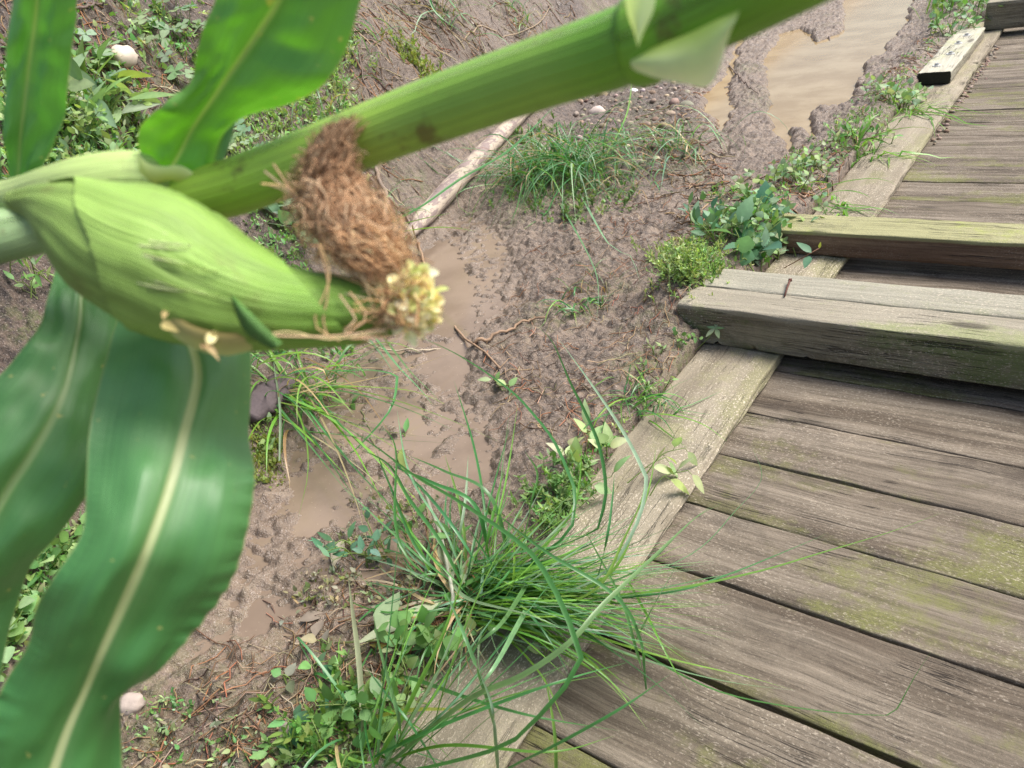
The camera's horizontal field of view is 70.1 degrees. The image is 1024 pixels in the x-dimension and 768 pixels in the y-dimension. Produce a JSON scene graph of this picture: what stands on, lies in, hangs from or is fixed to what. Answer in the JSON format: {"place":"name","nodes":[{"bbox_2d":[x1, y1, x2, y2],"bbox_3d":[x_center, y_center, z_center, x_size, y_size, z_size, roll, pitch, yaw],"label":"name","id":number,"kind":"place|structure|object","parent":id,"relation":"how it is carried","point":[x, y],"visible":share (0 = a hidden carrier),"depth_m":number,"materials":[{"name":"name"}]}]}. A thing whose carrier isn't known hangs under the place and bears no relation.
{"place":"outdoors","nodes":[
{"label":"outdoors","id":0,"kind":"place"},
{"bbox_2d":[0,0,986,767],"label":"ground","id":1,"kind":"structure","parent":0,"point":[762,146],"depth_m":2.21,"materials":[{"name":"brown soil"}]},
{"bbox_2d":[3,593,39,663],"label":"leafy weed","id":2,"kind":"object","parent":1,"relation":"on","point":[17,630],"visible":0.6,"depth_m":1.33,"materials":[{"name":"green plant"}]},
{"bbox_2d":[3,254,53,299],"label":"leafy weed","id":3,"kind":"object","parent":1,"relation":"on","point":[36,278],"visible":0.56,"depth_m":1.71,"materials":[{"name":"green plant"}]},
{"bbox_2d":[23,513,84,593],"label":"leafy weed","id":4,"kind":"object","parent":1,"relation":"on","point":[64,537],"visible":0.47,"depth_m":1.47,"materials":[{"name":"green plant"}]},
{"bbox_2d":[0,28,121,138],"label":"chickweed","id":5,"kind":"object","parent":1,"relation":"on","point":[87,60],"visible":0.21,"depth_m":2.12,"materials":[{"name":"green plant"}]},
{"bbox_2d":[0,56,151,159],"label":"chickweed","id":6,"kind":"object","parent":1,"relation":"on","point":[107,139],"visible":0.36,"depth_m":2.07,"materials":[{"name":"green plant"}]},
{"bbox_2d":[76,0,120,9],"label":"twig","id":7,"kind":"object","parent":1,"relation":"on","point":[86,6],"visible":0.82,"depth_m":2.39,"materials":[{"name":"brown wood"}]},
{"bbox_2d":[74,28,131,101],"bbox_3d":[-1.258,-1.002,2.301,0.115,0.243,0.160,-30,35,-27],"label":"clover patch","id":8,"kind":"object","parent":1,"relation":"on","point":[86,38],"visible":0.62,"depth_m":2.28,"materials":[{"name":"green plant"}]},
{"bbox_2d":[65,34,173,135],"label":"leafy weed","id":9,"kind":"object","parent":1,"relation":"on","point":[80,78],"visible":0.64,"depth_m":2.17,"materials":[{"name":"green plant"}]},
{"bbox_2d":[111,45,138,67],"bbox_3d":[-1.274,-1.070,2.392,0.086,0.082,0.110,-6,31,10],"label":"stone","id":10,"kind":"object","parent":1,"relation":"on","point":[127,54],"visible":0.71,"depth_m":2.36,"materials":[{"name":"white stone"}]},
{"bbox_2d":[120,692,145,715],"bbox_3d":[-0.629,0.529,1.201,0.044,0.042,0.044,12,38,35],"label":"stone","id":11,"kind":"object","parent":1,"relation":"on","point":[133,702],"visible":0.81,"depth_m":1.19,"materials":[{"name":"white stone"}]},
{"bbox_2d":[130,0,205,82],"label":"clover patch","id":12,"kind":"object","parent":1,"relation":"on","point":[164,31],"visible":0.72,"depth_m":2.55,"materials":[{"name":"green plant"}]},
{"bbox_2d":[229,118,263,154],"bbox_3d":[-0.951,-0.852,2.506,0.264,0.336,0.209,12,38,35],"label":"clover patch","id":13,"kind":"object","parent":1,"relation":"on","point":[242,129],"visible":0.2,"depth_m":2.54,"materials":[{"name":"green plant"}]},
{"bbox_2d":[258,412,277,449],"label":"leafy weed","id":14,"kind":"object","parent":1,"relation":"on","point":[269,414],"visible":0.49,"depth_m":1.86,"materials":[{"name":"green plant"}]},
{"bbox_2d":[249,746,293,767],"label":"leafy weed","id":15,"kind":"object","parent":1,"relation":"on","point":[269,762],"visible":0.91,"depth_m":1.06,"materials":[{"name":"green plant"}]},
{"bbox_2d":[249,374,297,421],"bbox_3d":[-0.665,0.034,1.971,0.110,0.073,0.229,-4,32,13],"label":"stone","id":16,"kind":"object","parent":1,"relation":"on","point":[262,405],"visible":0.65,"depth_m":1.94,"materials":[{"name":"grey stone"}]},
{"bbox_2d":[277,719,292,736],"bbox_3d":[-0.343,0.533,1.118,0.034,0.030,0.037,12,38,35],"label":"stone","id":17,"kind":"object","parent":1,"relation":"on","point":[287,729],"visible":0.22,"depth_m":1.11,"materials":[{"name":"beige stone"}]},
{"bbox_2d":[265,199,316,241],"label":"leafy weed","id":18,"kind":"object","parent":1,"relation":"on","point":[274,208],"visible":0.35,"depth_m":2.40,"materials":[{"name":"green plant"}]},
{"bbox_2d":[268,651,336,760],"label":"leafy weed","id":19,"kind":"object","parent":1,"relation":"on","point":[297,709],"visible":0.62,"depth_m":1.11,"materials":[{"name":"green plant"}]},
{"bbox_2d":[271,629,344,708],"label":"leafy weed","id":20,"kind":"object","parent":1,"relation":"on","point":[291,668],"visible":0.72,"depth_m":1.20,"materials":[{"name":"green plant"}]},
{"bbox_2d":[299,611,323,621],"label":"dead leaf","id":21,"kind":"object","parent":1,"relation":"on","point":[308,616],"visible":1,"depth_m":1.35,"materials":[{"name":"beige plant"}]},
{"bbox_2d":[247,34,378,182],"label":"feathery weed","id":22,"kind":"object","parent":1,"relation":"on","point":[300,104],"visible":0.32,"depth_m":3.01,"materials":[{"name":"green plant"}]},
{"bbox_2d":[310,620,323,636],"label":"dead leaf","id":23,"kind":"object","parent":1,"relation":"on","point":[315,629],"visible":0.94,"depth_m":1.32,"materials":[{"name":"beige plant"}]},
{"bbox_2d":[253,46,382,127],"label":"grass tuft","id":24,"kind":"object","parent":1,"relation":"on","point":[337,110],"visible":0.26,"depth_m":2.94,"materials":[{"name":"green plant"}]},
{"bbox_2d":[249,648,407,767],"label":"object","id":25,"kind":"object","parent":1,"relation":"on","point":[309,734],"visible":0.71,"depth_m":1.08,"materials":[{"name":"green plant"}]},
{"bbox_2d":[331,541,344,564],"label":"dead leaf","id":26,"kind":"object","parent":1,"relation":"on","point":[338,544],"visible":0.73,"depth_m":1.48,"materials":[{"name":"beige plant"}]},
{"bbox_2d":[301,666,389,767],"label":"leafy weed","id":27,"kind":"object","parent":1,"relation":"on","point":[347,712],"visible":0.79,"depth_m":1.09,"materials":[{"name":"green plant"}]},
{"bbox_2d":[189,217,520,662],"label":"puddle water","id":28,"kind":"structure","parent":1,"relation":"on","point":[323,494],"depth_m":1.84,"materials":[{"name":"brown liquid"}]},
{"bbox_2d":[398,449,405,469],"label":"dead leaf","id":29,"kind":"object","parent":28,"relation":"on","point":[401,460],"visible":0.55,"depth_m":1.73,"materials":[{"name":"green plant"}]},
{"bbox_2d":[308,507,404,567],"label":"leafy weed","id":30,"kind":"object","parent":1,"relation":"on","point":[359,542],"visible":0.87,"depth_m":1.45,"materials":[{"name":"green plant"}]},
{"bbox_2d":[351,35,372,98],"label":"twig","id":31,"kind":"object","parent":1,"relation":"on","point":[361,66],"visible":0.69,"depth_m":3.40,"materials":[{"name":"brown wood"}]},
{"bbox_2d":[249,336,498,545],"bbox_3d":[-0.407,-0.037,1.902,0.954,0.430,0.807,12,38,35],"label":"sedge clump","id":32,"kind":"object","parent":1,"relation":"on","point":[304,406],"visible":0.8,"depth_m":1.91,"materials":[{"name":"green plant"}]},
{"bbox_2d":[370,643,388,648],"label":"dead leaf","id":33,"kind":"object","parent":1,"relation":"on","point":[374,645],"visible":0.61,"depth_m":1.24,"materials":[{"name":"brown plant"}]},
{"bbox_2d":[347,2,431,60],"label":"grass tuft","id":34,"kind":"object","parent":1,"relation":"on","point":[382,31],"visible":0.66,"depth_m":3.43,"materials":[{"name":"green plant"}]},
{"bbox_2d":[374,166,418,235],"bbox_3d":[-0.523,-0.824,3.078,0.072,0.345,0.387,-23,32,-17],"label":"root","id":35,"kind":"object","parent":1,"relation":"on","point":[383,186],"visible":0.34,"depth_m":3.04,"materials":[{"name":"brown plant"}]},
{"bbox_2d":[332,392,472,552],"bbox_3d":[-0.269,0.168,1.688,0.156,0.120,0.794,-21,32,-15],"label":"leafy weed","id":36,"kind":"object","parent":1,"relation":"on","point":[421,507],"visible":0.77,"depth_m":1.52,"materials":[{"name":"green plant"}]},
{"bbox_2d":[334,485,476,643],"bbox_3d":[-0.161,0.313,1.381,0.218,0.085,0.451,-1,33,18],"label":"wilted weed","id":37,"kind":"object","parent":1,"relation":"on","point":[379,616],"visible":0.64,"depth_m":1.26,"materials":[{"name":"green plant"}]},
{"bbox_2d":[380,27,443,77],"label":"feathery weed","id":38,"kind":"object","parent":1,"relation":"on","point":[413,55],"visible":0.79,"depth_m":3.72,"materials":[{"name":"green plant"}]},
{"bbox_2d":[363,339,464,351],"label":"twig","id":39,"kind":"object","parent":1,"relation":"on","point":[410,349],"visible":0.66,"depth_m":2.21,"materials":[{"name":"brown wood"}]},
{"bbox_2d":[0,0,830,767],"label":"corn plant","id":40,"kind":"object","parent":1,"relation":"on","point":[176,298],"visible":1,"depth_m":0.28,"materials":[{"name":"green plant"}]},
{"bbox_2d":[353,609,486,759],"bbox_3d":[-0.158,0.444,1.172,0.144,0.117,0.277,12,38,35],"label":"leafy weed","id":41,"kind":"object","parent":1,"relation":"on","point":[371,684],"visible":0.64,"depth_m":1.15,"materials":[{"name":"green plant"}]},
{"bbox_2d":[374,571,501,660],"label":"leafy weed","id":42,"kind":"object","parent":1,"relation":"on","point":[424,636],"visible":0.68,"depth_m":1.20,"materials":[{"name":"green plant"}]},
{"bbox_2d":[382,0,508,48],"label":"grass tuft","id":43,"kind":"object","parent":1,"relation":"on","point":[435,11],"visible":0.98,"depth_m":4.06,"materials":[{"name":"green plant"}]},
{"bbox_2d":[363,111,549,239],"bbox_3d":[-0.265,-0.894,3.141,0.697,0.335,1.646,-2,32,16],"label":"grass tuft","id":44,"kind":"object","parent":1,"relation":"on","point":[466,175],"visible":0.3,"depth_m":2.89,"materials":[{"name":"green plant"}]},
{"bbox_2d":[402,114,530,239],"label":"fallen branch","id":45,"kind":"object","parent":1,"relation":"on","point":[437,205],"visible":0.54,"depth_m":3.31,"materials":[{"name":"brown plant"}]},
{"bbox_2d":[417,243,545,368],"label":"forked twig","id":46,"kind":"object","parent":1,"relation":"on","point":[474,343],"visible":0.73,"depth_m":2.15,"materials":[{"name":"brown wood"}]},
{"bbox_2d":[0,0,968,767],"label":"ground cover weeds","id":47,"kind":"object","parent":1,"relation":"on","point":[256,438],"visible":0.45,"depth_m":2.07,"materials":[{"name":"green plant"}]},
{"bbox_2d":[260,424,709,767],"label":"sedge clump","id":48,"kind":"object","parent":1,"relation":"on","point":[413,740],"visible":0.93,"depth_m":1.01,"materials":[{"name":"green plant"}]},
{"bbox_2d":[478,371,516,395],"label":"leafy weed","id":49,"kind":"object","parent":1,"relation":"on","point":[512,382],"visible":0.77,"depth_m":1.88,"materials":[{"name":"green plant"}]},
{"bbox_2d":[0,0,999,767],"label":"plant litter","id":50,"kind":"object","parent":1,"relation":"on","point":[370,662],"visible":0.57,"depth_m":1.98,"materials":[{"name":"brown plant"}]},
{"bbox_2d":[460,7,549,43],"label":"twig","id":51,"kind":"object","parent":1,"relation":"on","point":[466,36],"visible":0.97,"depth_m":4.54,"materials":[{"name":"brown wood"}]},
{"bbox_2d":[465,579,556,657],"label":"leafy weed","id":52,"kind":"object","parent":1,"relation":"on","point":[530,648],"visible":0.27,"depth_m":1.18,"materials":[{"name":"green plant"}]},
{"bbox_2d":[490,0,564,36],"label":"grass tuft","id":53,"kind":"object","parent":1,"relation":"on","point":[511,4],"visible":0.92,"depth_m":4.81,"materials":[{"name":"green plant"}]},
{"bbox_2d":[484,448,598,534],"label":"feathery weed","id":54,"kind":"object","parent":1,"relation":"on","point":[557,481],"visible":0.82,"depth_m":1.48,"materials":[{"name":"green plant"}]},
{"bbox_2d":[416,85,694,319],"bbox_3d":[0.361,-1.312,3.638,1.313,0.355,3.715,3,34,24],"label":"sedge clump","id":55,"kind":"object","parent":1,"relation":"on","point":[538,159],"visible":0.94,"depth_m":3.28,"materials":[{"name":"green plant"}]},
{"bbox_2d":[485,111,636,217],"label":"feathery weed","id":56,"kind":"object","parent":1,"relation":"on","point":[579,206],"visible":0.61,"depth_m":3.18,"materials":[{"name":"green plant"}]},
{"bbox_2d":[536,258,643,324],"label":"grass tuft","id":57,"kind":"object","parent":1,"relation":"on","point":[588,300],"visible":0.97,"depth_m":2.23,"materials":[{"name":"green plant"}]},
{"bbox_2d":[588,106,605,114],"bbox_3d":[0.517,-1.659,4.456,0.098,0.075,0.091,12,38,35],"label":"pebble","id":58,"kind":"object","parent":1,"relation":"on","point":[596,109],"visible":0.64,"depth_m":4.43,"materials":[{"name":"stone"}]},
{"bbox_2d":[546,399,703,495],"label":"pale shoots","id":59,"kind":"object","parent":1,"relation":"on","point":[606,435],"visible":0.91,"depth_m":1.52,"materials":[{"name":"green plant"}]},
{"bbox_2d":[341,330,939,728],"bbox_3d":[0.032,0.140,1.468,1.476,0.272,1.038,12,38,35],"label":"sedge clump","id":60,"kind":"object","parent":1,"relation":"on","point":[522,597],"visible":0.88,"depth_m":1.21,"materials":[{"name":"green plant"}]},
{"bbox_2d":[577,363,723,447],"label":"grass tuft","id":61,"kind":"object","parent":1,"relation":"on","point":[658,395],"visible":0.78,"depth_m":1.70,"materials":[{"name":"green plant"}]},
{"bbox_2d":[629,337,678,389],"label":"leafy weed","id":62,"kind":"object","parent":1,"relation":"on","point":[645,362],"visible":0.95,"depth_m":1.80,"materials":[{"name":"green plant"}]},
{"bbox_2d":[658,122,667,128],"bbox_3d":[0.794,-1.360,3.841,0.043,0.034,0.052,-25,33,-21],"label":"pebble","id":63,"kind":"object","parent":1,"relation":"on","point":[662,125],"visible":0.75,"depth_m":3.82,"materials":[{"name":"stone"}]},
{"bbox_2d":[537,106,791,213],"bbox_3d":[0.642,-1.061,3.272,0.966,0.185,1.464,12,38,35],"label":"grass tuft","id":64,"kind":"object","parent":1,"relation":"on","point":[664,138],"visible":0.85,"depth_m":3.30,"materials":[{"name":"green plant"}]},
{"bbox_2d":[665,110,675,115],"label":"pebble","id":65,"kind":"object","parent":1,"relation":"on","point":[670,112],"visible":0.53,"depth_m":4.02,"materials":[{"name":"stone"}]},
{"bbox_2d":[669,98,678,104],"bbox_3d":[0.948,-1.645,4.265,0.063,0.050,0.054,-6,31,10],"label":"pebble","id":66,"kind":"object","parent":1,"relation":"on","point":[673,101],"visible":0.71,"depth_m":4.25,"materials":[{"name":"stone"}]},
{"bbox_2d":[679,101,693,105],"bbox_3d":[1.008,-1.603,4.211,0.100,0.058,0.080,12,38,35],"label":"pebble","id":67,"kind":"object","parent":1,"relation":"on","point":[687,103],"visible":0.43,"depth_m":4.18,"materials":[{"name":"stone"}]},
{"bbox_2d":[351,22,1023,767],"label":"boardwalk","id":68,"kind":"structure","parent":1,"relation":"on","point":[845,454],"depth_m":1.32,"materials":[{"name":"brown wood"}]},
{"bbox_2d":[784,242,820,267],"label":"seedling","id":69,"kind":"object","parent":68,"relation":"on","point":[808,259],"visible":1,"depth_m":2.06,"materials":[{"name":"green plant"}]},
{"bbox_2d":[677,286,1023,389],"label":"timber beam","id":70,"kind":"structure","parent":68,"relation":"on","point":[988,350],"depth_m":1.70,"materials":[{"name":"grey wood"}]},
{"bbox_2d":[784,278,791,296],"bbox_3d":[0.712,-0.250,1.884,0.009,0.015,0.083,6,35,28],"label":"rusty nail","id":71,"kind":"object","parent":70,"relation":"on","point":[789,281],"visible":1,"depth_m":1.89,"materials":[{"name":"metal"}]},
{"bbox_2d":[699,268,1023,319],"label":"timber beam","id":72,"kind":"structure","parent":68,"relation":"on","point":[980,303],"depth_m":1.79,"materials":[{"name":"grey wood"}]},
{"bbox_2d":[768,213,1023,269],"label":"timber beam","id":73,"kind":"structure","parent":68,"relation":"on","point":[984,244],"depth_m":2.12,"materials":[{"name":"brown wood"}]},
{"bbox_2d":[917,27,984,84],"bbox_3d":[2.451,-1.837,4.048,0.156,0.077,1.120,12,38,35],"label":"cap board","id":74,"kind":"object","parent":68,"relation":"on","point":[947,61],"visible":0.99,"depth_m":3.90,"materials":[{"name":"wood"}]},
{"bbox_2d":[984,0,1023,29],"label":"timber beam","id":75,"kind":"structure","parent":68,"relation":"on","point":[1007,14],"depth_m":4.45,"materials":[{"name":"grey wood"}]},
{"bbox_2d":[630,222,753,304],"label":"feathery weed","id":76,"kind":"object","parent":1,"relation":"on","point":[691,257],"visible":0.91,"depth_m":2.05,"materials":[{"name":"green plant"}]},
{"bbox_2d":[672,324,722,351],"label":"seedling","id":77,"kind":"object","parent":1,"relation":"on","point":[710,331],"visible":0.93,"depth_m":1.90,"materials":[{"name":"green plant"}]},
{"bbox_2d":[677,191,735,242],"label":"leafy weed","id":78,"kind":"object","parent":1,"relation":"on","point":[710,217],"visible":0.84,"depth_m":2.31,"materials":[{"name":"green plant"}]},
{"bbox_2d":[729,65,758,93],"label":"twig","id":79,"kind":"object","parent":1,"relation":"on","point":[741,79],"visible":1,"depth_m":4.46,"materials":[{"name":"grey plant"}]},
{"bbox_2d":[707,181,796,270],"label":"leafy weed","id":80,"kind":"object","parent":1,"relation":"on","point":[749,251],"visible":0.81,"depth_m":2.23,"materials":[{"name":"green plant"}]},
{"bbox_2d":[700,175,823,271],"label":"leafy weed","id":81,"kind":"object","parent":1,"relation":"on","point":[760,213],"visible":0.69,"depth_m":2.30,"materials":[{"name":"green plant"}]},
{"bbox_2d":[742,141,837,214],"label":"leafy weed","id":82,"kind":"object","parent":1,"relation":"on","point":[798,162],"visible":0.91,"depth_m":2.72,"materials":[{"name":"green plant"}]},
{"bbox_2d":[795,174,898,216],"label":"grass tuft","id":83,"kind":"object","parent":1,"relation":"on","point":[845,213],"visible":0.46,"depth_m":2.54,"materials":[{"name":"green plant"}]},
{"bbox_2d":[827,105,902,155],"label":"leafy weed","id":84,"kind":"object","parent":1,"relation":"on","point":[838,135],"visible":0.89,"depth_m":3.00,"materials":[{"name":"green plant"}]},
{"bbox_2d":[837,113,949,167],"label":"grass tuft","id":85,"kind":"object","parent":1,"relation":"on","point":[866,140],"visible":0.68,"depth_m":2.93,"materials":[{"name":"green plant"}]},
{"bbox_2d":[860,72,933,111],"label":"leafy weed","id":86,"kind":"object","parent":1,"relation":"on","point":[906,94],"visible":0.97,"depth_m":3.43,"materials":[{"name":"green plant"}]},
{"bbox_2d":[878,78,990,134],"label":"grass tuft","id":87,"kind":"object","parent":1,"relation":"on","point":[917,108],"visible":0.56,"depth_m":3.33,"materials":[{"name":"green plant"}]},
{"bbox_2d":[928,0,1000,36],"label":"leafy weed","id":88,"kind":"object","parent":1,"relation":"on","point":[937,14],"visible":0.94,"depth_m":4.44,"materials":[{"name":"green plant"}]},
{"bbox_2d":[703,0,913,152],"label":"ditch water","id":89,"kind":"structure","parent":0,"point":[806,74],"depth_m":4.62,"materials":[{"name":"brown liquid"}]},
{"bbox_2d":[913,0,986,17],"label":"grass","id":90,"kind":"structure","parent":0,"point":[980,3],"depth_m":5.07,"materials":[{"name":"green plant"}]}
]}

